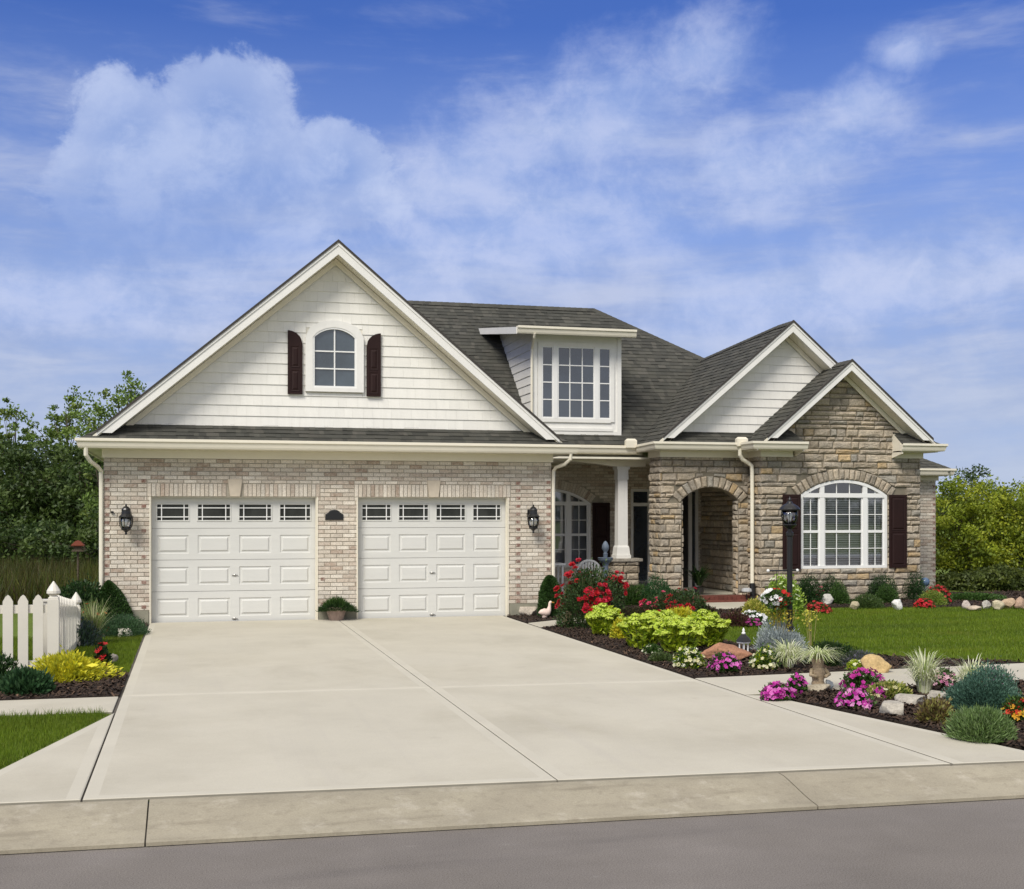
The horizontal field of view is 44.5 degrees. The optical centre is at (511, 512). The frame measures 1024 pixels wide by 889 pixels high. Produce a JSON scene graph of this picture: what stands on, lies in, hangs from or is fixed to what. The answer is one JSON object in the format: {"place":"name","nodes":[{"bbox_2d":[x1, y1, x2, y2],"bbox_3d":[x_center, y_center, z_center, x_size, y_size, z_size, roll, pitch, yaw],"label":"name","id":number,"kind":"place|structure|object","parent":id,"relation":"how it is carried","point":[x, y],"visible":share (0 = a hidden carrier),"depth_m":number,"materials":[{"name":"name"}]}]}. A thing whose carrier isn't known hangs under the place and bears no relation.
{"place":"outdoors","nodes":[
{"label":"outdoors","id":0,"kind":"place"},
{"bbox_2d":[0,550,103,604],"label":"meadow grass","id":1,"kind":"structure","parent":0,"point":[30,580],"depth_m":28.35,"materials":[{"name":"green plant"}]},
{"bbox_2d":[0,615,1023,805],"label":"driveway","id":2,"kind":"structure","parent":0,"point":[223,708],"depth_m":10.91,"materials":[{"name":"concrete"}]},
{"bbox_2d":[315,594,358,620],"bbox_3d":[-2.998,1.611,21.451,0.672,0.457,0.769,0,0,22],"label":"potted juniper","id":3,"kind":"object","parent":2,"relation":"on","point":[337,608],"visible":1,"depth_m":21.32,"materials":[{"name":"plant"}]},
{"bbox_2d":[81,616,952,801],"bbox_3d":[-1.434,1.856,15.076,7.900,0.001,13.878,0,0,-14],"label":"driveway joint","id":4,"kind":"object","parent":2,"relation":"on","point":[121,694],"visible":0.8,"depth_m":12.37,"materials":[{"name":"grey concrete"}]},
{"bbox_2d":[0,798,1023,888],"bbox_3d":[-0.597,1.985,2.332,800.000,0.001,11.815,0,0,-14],"label":"road","id":5,"kind":"structure","parent":0,"point":[965,845],"depth_m":7.20,"materials":[{"name":"grey asphalt"}]},
{"bbox_2d":[0,763,1023,853],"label":"kerb","id":6,"kind":"structure","parent":5,"relation":"on","point":[35,828],"depth_m":8.14,"materials":[{"name":"concrete"}]},
{"bbox_2d":[0,663,1023,715],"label":"sidewalk","id":7,"kind":"structure","parent":0,"point":[748,685],"depth_m":13.24,"materials":[{"name":"concrete"}]},
{"bbox_2d":[0,530,1023,800],"bbox_3d":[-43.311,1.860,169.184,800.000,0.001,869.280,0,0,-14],"label":"ground","id":8,"kind":"structure","parent":0,"point":[30,624],"depth_m":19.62,"materials":[{"name":"green plant"}]},
{"bbox_2d":[0,511,34,563],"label":"woodland bush","id":9,"kind":"object","parent":8,"relation":"on","point":[3,530],"visible":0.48,"depth_m":37.97,"materials":[{"name":"green plant"}]},
{"bbox_2d":[0,397,54,550],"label":"young tree","id":10,"kind":"object","parent":8,"relation":"on","point":[6,413],"visible":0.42,"depth_m":55.11,"materials":[{"name":"green plant"}]},
{"bbox_2d":[0,441,73,555],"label":"woodland tree","id":11,"kind":"object","parent":8,"relation":"on","point":[17,487],"visible":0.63,"depth_m":45.17,"materials":[{"name":"green plant"}]},
{"bbox_2d":[2,438,75,490],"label":"woodland tree","id":12,"kind":"object","parent":8,"relation":"on","point":[47,453],"visible":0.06,"depth_m":49.62,"materials":[{"name":"green plant"}]},
{"bbox_2d":[0,581,81,670],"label":"picket fence","id":13,"kind":"object","parent":8,"relation":"on","point":[63,616],"visible":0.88,"depth_m":14.42,"materials":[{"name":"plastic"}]},
{"bbox_2d":[0,518,92,565],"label":"woodland bush","id":14,"kind":"object","parent":8,"relation":"on","point":[36,549],"visible":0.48,"depth_m":37.31,"materials":[{"name":"green plant"}]},
{"bbox_2d":[16,385,93,468],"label":"young tree","id":15,"kind":"object","parent":8,"relation":"on","point":[55,434],"visible":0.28,"depth_m":55.74,"materials":[{"name":"green plant"}]},
{"bbox_2d":[7,429,103,558],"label":"woodland tree","id":16,"kind":"object","parent":8,"relation":"on","point":[73,474],"visible":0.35,"depth_m":45.12,"materials":[{"name":"green plant"}]},
{"bbox_2d":[0,673,127,700],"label":"mulch bed","id":17,"kind":"object","parent":8,"relation":"on","point":[63,696],"visible":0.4,"depth_m":12.60,"materials":[{"name":"brown wood"}]},
{"bbox_2d":[0,651,19,679],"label":"dark perennial","id":18,"kind":"object","parent":17,"relation":"on","point":[5,666],"visible":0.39,"depth_m":13.18,"materials":[{"name":"green plant"}]},
{"bbox_2d":[0,663,56,695],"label":"dark perennial","id":19,"kind":"object","parent":17,"relation":"on","point":[25,679],"visible":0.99,"depth_m":12.61,"materials":[{"name":"green plant"}]},
{"bbox_2d":[29,645,125,682],"bbox_3d":[-4.874,1.666,13.820,1.165,0.469,0.830,0,0,12],"label":"golden shrub","id":20,"kind":"object","parent":17,"relation":"on","point":[69,666],"visible":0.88,"depth_m":13.64,"materials":[{"name":"yellow plant"}]},
{"bbox_2d":[27,512,103,567],"bbox_3d":[-12.463,0.954,37.075,3.165,2.039,3.068,0,0,35],"label":"woodland bush","id":21,"kind":"object","parent":8,"relation":"on","point":[69,536],"visible":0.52,"depth_m":36.55,"materials":[{"name":"green plant"}]},
{"bbox_2d":[73,503,103,563],"bbox_3d":[-10.870,0.547,36.059,3.349,2.753,3.018,0,0,-14],"label":"woodland bush","id":22,"kind":"object","parent":8,"relation":"on","point":[95,518],"visible":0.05,"depth_m":35.48,"materials":[{"name":"green plant"}]},
{"bbox_2d":[78,457,103,555],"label":"young tree","id":23,"kind":"object","parent":8,"relation":"on","point":[86,498],"visible":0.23,"depth_m":40.62,"materials":[{"name":"green plant"}]},
{"bbox_2d":[77,614,106,645],"bbox_3d":[-6.017,1.596,17.308,0.642,0.576,0.830,0,0,35],"label":"blue sage","id":24,"kind":"object","parent":8,"relation":"on","point":[85,631],"visible":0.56,"depth_m":17.26,"materials":[{"name":"green plant"}]},
{"bbox_2d":[81,594,112,642],"bbox_3d":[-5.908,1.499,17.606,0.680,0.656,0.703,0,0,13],"label":"ornamental grass","id":25,"kind":"object","parent":8,"relation":"on","point":[90,616],"depth_m":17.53,"materials":[{"name":"green plant"}]},
{"bbox_2d":[48,370,146,486],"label":"young tree","id":26,"kind":"object","parent":8,"relation":"on","point":[131,394],"visible":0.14,"depth_m":54.20,"materials":[{"name":"green plant"}]},
{"bbox_2d":[93,641,112,667],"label":"red geranium","id":27,"kind":"object","parent":8,"relation":"on","point":[101,651],"visible":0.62,"depth_m":14.91,"materials":[{"name":"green plant"}]},
{"bbox_2d":[75,239,956,623],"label":"house","id":28,"kind":"structure","parent":8,"relation":"on","point":[425,449],"depth_m":22.27,"materials":[{"name":"brick"}]},
{"bbox_2d":[119,504,132,534],"bbox_3d":[-6.362,0.102,20.619,0.234,0.515,0.368,0,0,-14],"label":"wall lantern","id":29,"kind":"object","parent":28,"relation":"attached to","point":[125,515],"depth_m":20.51,"materials":[{"name":"black metal"}]},
{"bbox_2d":[152,497,314,622],"bbox_3d":[-4.732,0.794,21.334,2.745,2.132,0.058,0,0,-14],"label":"garage door","id":30,"kind":"structure","parent":28,"relation":"in","point":[273,539],"depth_m":21.31,"materials":[{"name":"paint"}]},
{"bbox_2d":[313,327,356,387],"bbox_3d":[-3.067,-2.680,21.597,0.750,1.040,0.085,0,0,-14],"label":"window","id":31,"kind":"structure","parent":28,"relation":"in","point":[334,349],"depth_m":21.60,"materials":[{"name":"grey glass"}]},
{"bbox_2d":[358,498,504,617],"bbox_3d":[-1.417,0.794,22.183,2.680,2.132,0.058,0,0,-14],"label":"garage door","id":32,"kind":"structure","parent":28,"relation":"in","point":[398,559],"depth_m":22.17,"materials":[{"name":"paint"}]},
{"bbox_2d":[527,504,539,532],"bbox_3d":[0.361,0.102,22.340,0.234,0.515,0.368,0,0,-14],"label":"wall lantern","id":33,"kind":"object","parent":28,"relation":"attached to","point":[532,514],"depth_m":22.23,"materials":[{"name":"black metal"}]},
{"bbox_2d":[551,489,590,566],"bbox_3d":[0.815,0.325,28.872,2.040,1.870,0.345,0,0,-14],"label":"window","id":34,"kind":"structure","parent":28,"relation":"in","point":[572,511],"depth_m":29.05,"materials":[{"name":"grey glass"}]},
{"bbox_2d":[684,565,712,594],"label":"potted fern","id":35,"kind":"object","parent":28,"relation":"on","point":[697,576],"visible":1,"depth_m":26.75,"materials":[{"name":"green plant"}]},
{"bbox_2d":[801,480,886,568],"bbox_3d":[6.928,0.218,26.411,2.064,1.925,0.345,0,0,-14],"label":"window","id":36,"kind":"structure","parent":28,"relation":"in","point":[841,521],"depth_m":26.37,"materials":[{"name":"white glass"}]},
{"bbox_2d":[507,605,638,623],"bbox_3d":[1.627,1.850,23.745,4.070,0.040,4.800,0,0,-14],"label":"mulch bed","id":37,"kind":"object","parent":8,"relation":"on","point":[523,620],"visible":0.15,"depth_m":21.68,"materials":[{"name":"brown soil"}]},
{"bbox_2d":[537,574,562,616],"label":"clipped shrub","id":38,"kind":"object","parent":37,"relation":"on","point":[547,592],"visible":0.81,"depth_m":22.00,"materials":[{"name":"green plant"}]},
{"bbox_2d":[600,569,628,608],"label":"rose bush","id":39,"kind":"object","parent":37,"relation":"on","point":[619,578],"visible":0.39,"depth_m":22.93,"materials":[{"name":"green plant"}]},
{"bbox_2d":[616,579,650,605],"bbox_3d":[2.478,1.590,25.107,1.037,0.583,1.285,0,0,23],"label":"juniper","id":40,"kind":"object","parent":37,"relation":"on","point":[632,596],"visible":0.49,"depth_m":24.80,"materials":[{"name":"green plant"}]},
{"bbox_2d":[638,572,676,604],"bbox_3d":[2.875,1.514,24.822,0.824,0.745,1.403,0,0,24],"label":"juniper","id":41,"kind":"object","parent":37,"relation":"on","point":[659,588],"visible":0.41,"depth_m":24.80,"materials":[{"name":"green plant"}]},
{"bbox_2d":[542,610,1023,678],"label":"mulch bed","id":42,"kind":"object","parent":8,"relation":"on","point":[831,669],"visible":0.2,"depth_m":15.20,"materials":[{"name":"brown soil"}]},
{"bbox_2d":[553,558,622,628],"bbox_3d":[1.213,1.281,20.202,1.117,1.132,1.302,0,0,-14],"label":"rose bush","id":43,"kind":"object","parent":42,"relation":"on","point":[584,593],"visible":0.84,"depth_m":19.99,"materials":[{"name":"green plant"}]},
{"bbox_2d":[584,603,624,635],"bbox_3d":[1.388,1.592,18.752,0.601,0.484,0.558,0,0,13],"label":"sedum","id":44,"kind":"object","parent":42,"relation":"on","point":[601,618],"visible":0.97,"depth_m":18.62,"materials":[{"name":"green plant"}]},
{"bbox_2d":[616,612,664,648],"bbox_3d":[1.762,1.589,16.923,0.658,0.490,0.655,0,0,-14],"label":"sedum","id":45,"kind":"object","parent":42,"relation":"on","point":[637,629],"visible":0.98,"depth_m":16.79,"materials":[{"name":"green plant"}]},
{"bbox_2d":[619,605,663,616],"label":"ground cover","id":46,"kind":"object","parent":42,"relation":"on","point":[628,611],"visible":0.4,"depth_m":22.10,"materials":[{"name":"green plant"}]},
{"bbox_2d":[652,615,704,651],"bbox_3d":[2.204,1.587,16.427,0.716,0.494,0.690,0,0,-14],"label":"sedum","id":47,"kind":"object","parent":42,"relation":"on","point":[675,633],"visible":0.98,"depth_m":16.28,"materials":[{"name":"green plant"}]},
{"bbox_2d":[650,585,709,612],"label":"rose bush","id":48,"kind":"object","parent":42,"relation":"on","point":[674,597],"visible":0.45,"depth_m":21.91,"materials":[{"name":"green plant"}]},
{"bbox_2d":[672,646,706,668],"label":"cream flower plant","id":49,"kind":"object","parent":42,"relation":"on","point":[690,657],"visible":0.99,"depth_m":14.73,"materials":[{"name":"white plant"}]},
{"bbox_2d":[691,609,731,646],"bbox_3d":[2.670,1.575,17.149,0.664,0.517,0.717,0,0,26],"label":"sedum","id":50,"kind":"object","parent":42,"relation":"on","point":[714,632],"visible":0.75,"depth_m":16.99,"materials":[{"name":"green plant"}]},
{"bbox_2d":[706,649,742,672],"bbox_3d":[2.450,1.711,14.426,0.426,0.280,0.431,0,0,10],"label":"petunia","id":51,"kind":"object","parent":42,"relation":"on","point":[719,661],"visible":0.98,"depth_m":14.34,"materials":[{"name":"pink plant"}]},
{"bbox_2d":[701,642,752,659],"bbox_3d":[2.697,1.740,15.662,0.526,0.239,0.481,0,0,37],"label":"boulder","id":52,"kind":"object","parent":42,"relation":"on","point":[739,653],"visible":0.66,"depth_m":15.57,"materials":[{"name":"orange stone"}]},
{"bbox_2d":[719,610,752,625],"bbox_3d":[3.684,1.726,20.454,0.655,0.299,0.728,0,0,-14],"label":"dark coleus","id":53,"kind":"object","parent":42,"relation":"on","point":[738,618],"visible":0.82,"depth_m":20.34,"materials":[{"name":"brown plant"}]},
{"bbox_2d":[741,595,769,615],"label":"yellow leaf plant","id":54,"kind":"object","parent":42,"relation":"on","point":[751,604],"visible":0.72,"depth_m":22.22,"materials":[{"name":"yellow plant"}]},
{"bbox_2d":[748,643,781,669],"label":"cream flower plant","id":55,"kind":"object","parent":42,"relation":"on","point":[759,660],"visible":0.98,"depth_m":14.64,"materials":[{"name":"white plant"}]},
{"bbox_2d":[749,619,809,652],"bbox_3d":[3.519,1.627,16.549,0.799,0.521,0.911,0,0,-14],"label":"silver artemisia","id":56,"kind":"object","parent":42,"relation":"on","point":[768,636],"visible":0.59,"depth_m":16.38,"materials":[{"name":"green plant"}]},
{"bbox_2d":[766,497,799,632],"bbox_3d":[3.585,0.823,16.530,0.450,2.075,0.277,0,0,7],"label":"lamp post","id":57,"kind":"object","parent":42,"relation":"on","point":[789,506],"visible":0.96,"depth_m":16.49,"materials":[{"name":"black metal"}]},
{"bbox_2d":[759,571,794,610],"bbox_3d":[3.483,1.027,16.458,0.507,0.534,0.470,0,0,-14],"label":"hanging basket","id":58,"kind":"object","parent":57,"relation":"hanging from","point":[771,600],"visible":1,"depth_m":16.38,"materials":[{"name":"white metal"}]},
{"bbox_2d":[768,606,799,631],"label":"yellow flower stalks","id":59,"kind":"object","parent":42,"relation":"on","point":[779,615],"visible":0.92,"depth_m":16.46,"materials":[{"name":"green plant"}]},
{"bbox_2d":[765,573,806,615],"bbox_3d":[4.938,1.489,22.754,0.906,0.808,0.901,0,0,-14],"label":"lime hydrangea","id":60,"kind":"object","parent":42,"relation":"on","point":[798,604],"visible":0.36,"depth_m":22.61,"materials":[{"name":"green plant"}]},
{"bbox_2d":[767,639,808,667],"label":"variegated grass","id":61,"kind":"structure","parent":42,"relation":"on","point":[788,660],"depth_m":14.67,"materials":[{"name":"green plant"}]},
{"bbox_2d":[801,609,818,647],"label":"yellow flower stalks","id":62,"kind":"object","parent":42,"relation":"on","point":[808,625],"visible":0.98,"depth_m":16.48,"materials":[{"name":"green plant"}]},
{"bbox_2d":[796,638,861,666],"bbox_3d":[3.852,1.690,15.075,0.733,0.388,0.777,0,0,-14],"label":"spreading shrub","id":63,"kind":"object","parent":42,"relation":"on","point":[839,648],"visible":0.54,"depth_m":14.99,"materials":[{"name":"green plant"}]},
{"bbox_2d":[837,649,891,668],"bbox_3d":[4.132,1.738,14.833,0.548,0.252,0.707,0,0,-14],"label":"catmint","id":64,"kind":"object","parent":42,"relation":"on","point":[859,654],"visible":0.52,"depth_m":14.79,"materials":[{"name":"green plant"}]},
{"bbox_2d":[860,654,891,672],"bbox_3d":[4.212,1.748,14.459,0.342,0.225,0.234,0,0,-14],"label":"rock","id":65,"kind":"object","parent":42,"relation":"on","point":[879,664],"visible":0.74,"depth_m":14.39,"materials":[{"name":"beige stone"}]},
{"bbox_2d":[806,600,832,613],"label":"red flower plant","id":66,"kind":"object","parent":8,"relation":"on","point":[820,607],"visible":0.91,"depth_m":22.98,"materials":[{"name":"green plant"}]},
{"bbox_2d":[787,682,1023,749],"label":"mulch bed","id":67,"kind":"object","parent":8,"relation":"on","point":[876,716],"visible":0.12,"depth_m":11.28,"materials":[{"name":"brown soil"}]},
{"bbox_2d":[758,681,796,700],"bbox_3d":[2.612,1.756,12.306,0.399,0.204,0.268,0,0,-14],"label":"petunia","id":68,"kind":"object","parent":67,"relation":"on","point":[779,690],"visible":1,"depth_m":12.24,"materials":[{"name":"pink plant"}]},
{"bbox_2d":[787,671,808,693],"bbox_3d":[2.899,1.733,12.732,0.254,0.248,0.256,0,0,-14],"label":"petunia","id":69,"kind":"object","parent":67,"relation":"on","point":[798,683],"visible":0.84,"depth_m":12.68,"materials":[{"name":"pink plant"}]},
{"bbox_2d":[807,683,830,691],"bbox_3d":[3.111,1.809,12.869,0.360,0.086,0.159,0,0,-14],"label":"plinth stone","id":70,"kind":"object","parent":67,"relation":"on","point":[817,687],"visible":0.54,"depth_m":12.82,"materials":[{"name":"beige stone"}]},
{"bbox_2d":[786,644,845,684],"bbox_3d":[3.181,1.582,12.989,0.731,0.428,0.708,0,0,-14],"label":"carved planter","id":71,"kind":"object","parent":70,"relation":"on","point":[818,673],"visible":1,"depth_m":12.93,"materials":[{"name":"beige stone"}]},
{"bbox_2d":[834,686,876,709],"bbox_3d":[3.248,1.741,11.828,0.396,0.231,0.408,0,0,6],"label":"petunia","id":72,"kind":"object","parent":67,"relation":"on","point":[849,697],"visible":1,"depth_m":11.73,"materials":[{"name":"pink plant"}]},
{"bbox_2d":[838,665,884,688],"bbox_3d":[3.699,1.725,13.176,0.522,0.250,0.500,0,0,-14],"label":"petunia","id":73,"kind":"object","parent":67,"relation":"on","point":[854,679],"visible":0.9,"depth_m":13.09,"materials":[{"name":"pink plant"}]},
{"bbox_2d":[866,679,912,698],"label":"yellow leaf plant","id":74,"kind":"object","parent":67,"relation":"on","point":[893,687],"visible":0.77,"depth_m":12.36,"materials":[{"name":"green plant"}]},
{"bbox_2d":[879,700,903,716],"bbox_3d":[3.452,1.792,11.379,0.207,0.136,0.295,0,0,9],"label":"rock","id":75,"kind":"object","parent":67,"relation":"on","point":[891,707],"visible":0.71,"depth_m":11.30,"materials":[{"name":"grey stone"}]},
{"bbox_2d":[894,693,925,705],"bbox_3d":[3.811,1.805,12.046,0.275,0.099,0.282,0,0,38],"label":"rock","id":76,"kind":"object","parent":67,"relation":"on","point":[914,699],"visible":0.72,"depth_m":11.98,"materials":[{"name":"grey stone"}]},
{"bbox_2d":[897,648,947,693],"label":"variegated grass","id":77,"kind":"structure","parent":67,"relation":"on","point":[923,671],"depth_m":12.60,"materials":[{"name":"green plant"}]},
{"bbox_2d":[910,694,955,723],"bbox_3d":[3.701,1.711,10.976,0.418,0.266,0.377,0,0,43],"label":"bronze heuchera","id":78,"kind":"object","parent":67,"relation":"on","point":[935,710],"visible":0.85,"depth_m":10.91,"materials":[{"name":"brown plant"}]},
{"bbox_2d":[933,666,956,686],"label":"pink flower plant","id":79,"kind":"object","parent":67,"relation":"on","point":[949,675],"visible":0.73,"depth_m":13.16,"materials":[{"name":"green plant"}]},
{"bbox_2d":[948,654,989,682],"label":"variegated grass","id":80,"kind":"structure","parent":67,"relation":"on","point":[965,670],"depth_m":12.65,"materials":[{"name":"green plant"}]},
{"bbox_2d":[940,702,1018,743],"bbox_3d":[3.818,1.709,10.175,0.616,0.368,0.575,0,0,-14],"label":"lavender mound","id":81,"kind":"object","parent":67,"relation":"on","point":[978,724],"visible":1,"depth_m":10.03,"materials":[{"name":"green plant"}]},
{"bbox_2d":[941,658,1023,710],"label":"juniper mound","id":82,"kind":"object","parent":67,"relation":"on","point":[968,689],"visible":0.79,"depth_m":11.56,"materials":[{"name":"green plant"}]},
{"bbox_2d":[1000,692,1023,722],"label":"marigold","id":83,"kind":"object","parent":67,"relation":"on","point":[1016,710],"visible":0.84,"depth_m":10.96,"materials":[{"name":"orange plant"}]},
{"bbox_2d":[803,591,1023,607],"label":"mulch bed","id":84,"kind":"object","parent":8,"relation":"on","point":[906,606],"visible":0.16,"depth_m":25.28,"materials":[{"name":"brown soil"}]},
{"bbox_2d":[0,589,1023,745],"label":"mulch chips","id":85,"kind":"object","parent":84,"relation":"on","point":[908,710],"visible":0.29,"depth_m":14.10,"materials":[{"name":"brown wood"}]},
{"bbox_2d":[797,573,825,604],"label":"boxwood","id":86,"kind":"object","parent":84,"relation":"on","point":[808,589],"visible":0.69,"depth_m":24.93,"materials":[{"name":"green plant"}]},
{"bbox_2d":[828,579,850,603],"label":"boxwood","id":87,"kind":"object","parent":84,"relation":"on","point":[839,596],"visible":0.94,"depth_m":25.20,"materials":[{"name":"green plant"}]},
{"bbox_2d":[849,592,884,608],"bbox_3d":[6.910,1.692,24.284,0.725,0.346,0.698,0,0,-14],"label":"spreading juniper","id":88,"kind":"object","parent":84,"relation":"on","point":[869,601],"visible":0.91,"depth_m":24.11,"materials":[{"name":"green plant"}]},
{"bbox_2d":[866,572,900,598],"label":"dark shrub","id":89,"kind":"object","parent":84,"relation":"on","point":[875,587],"visible":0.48,"depth_m":26.11,"materials":[{"name":"green plant"}]},
{"bbox_2d":[875,582,899,602],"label":"boxwood","id":90,"kind":"object","parent":84,"relation":"on","point":[886,596],"visible":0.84,"depth_m":25.46,"materials":[{"name":"green plant"}]},
{"bbox_2d":[900,571,928,599],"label":"dark shrub","id":91,"kind":"object","parent":84,"relation":"on","point":[914,589],"visible":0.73,"depth_m":26.54,"materials":[{"name":"green plant"}]},
{"bbox_2d":[916,588,947,604],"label":"yellow shrub","id":92,"kind":"object","parent":84,"relation":"on","point":[937,598],"visible":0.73,"depth_m":24.84,"materials":[{"name":"green plant"}]},
{"bbox_2d":[946,591,1010,600],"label":"ground cover","id":93,"kind":"object","parent":84,"relation":"on","point":[976,596],"visible":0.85,"depth_m":26.34,"materials":[{"name":"green plant"}]},
{"bbox_2d":[936,568,996,590],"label":"yellow green bush","id":94,"kind":"object","parent":8,"relation":"on","point":[969,580],"visible":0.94,"depth_m":29.95,"materials":[{"name":"green plant"}]},
{"bbox_2d":[936,471,1011,576],"bbox_3d":[11.348,0.570,32.026,2.771,3.363,2.676,0,0,23],"label":"yellow green bush","id":95,"kind":"object","parent":8,"relation":"on","point":[966,510],"visible":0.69,"depth_m":31.57,"materials":[{"name":"green plant"}]},
{"bbox_2d":[936,463,1013,543],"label":"dark tree","id":96,"kind":"object","parent":8,"relation":"on","point":[967,474],"visible":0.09,"depth_m":47.79,"materials":[{"name":"green plant"}]},
{"bbox_2d":[936,474,1023,572],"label":"yellow green bush","id":97,"kind":"object","parent":8,"relation":"on","point":[993,560],"visible":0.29,"depth_m":31.86,"materials":[{"name":"green plant"}]},
{"bbox_2d":[969,478,1023,568],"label":"yellow green bush","id":98,"kind":"object","parent":8,"relation":"on","point":[1020,503],"visible":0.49,"depth_m":31.61,"materials":[{"name":"green plant"}]},
{"bbox_2d":[977,562,1023,590],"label":"yellow green bush","id":99,"kind":"object","parent":8,"relation":"on","point":[1001,577],"visible":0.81,"depth_m":29.90,"materials":[{"name":"green plant"}]},
{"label":"mulch bed","id":100,"kind":"structure","parent":8,"relation":"on","visible":0},
{"bbox_2d":[59,573,106,615],"bbox_3d":[-7.022,1.433,20.435,1.188,0.898,1.251,0,0,20],"label":"dark shrub","id":101,"kind":"object","parent":100,"relation":"on","point":[71,588],"visible":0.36,"depth_m":20.32,"materials":[{"name":"green plant"}]},
{"bbox_2d":[97,580,134,622],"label":"clipped shrub","id":102,"kind":"object","parent":100,"relation":"on","point":[112,593],"visible":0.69,"depth_m":20.44,"materials":[{"name":"green plant"}]},
{"bbox_2d":[100,611,151,637],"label":"ground cover","id":103,"kind":"object","parent":100,"relation":"on","point":[136,626],"visible":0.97,"depth_m":18.68,"materials":[{"name":"green plant"}]},
{"bbox_2d":[0,0,1023,500],"label":"sky","id":104,"kind":"structure","parent":0,"point":[705,178],"materials":[{"name":"blue"}]},
{"bbox_2d":[528,602,744,627],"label":"garden path","id":105,"kind":"structure","parent":0,"point":[725,605],"depth_m":24.52,"materials":[{"name":"concrete"}]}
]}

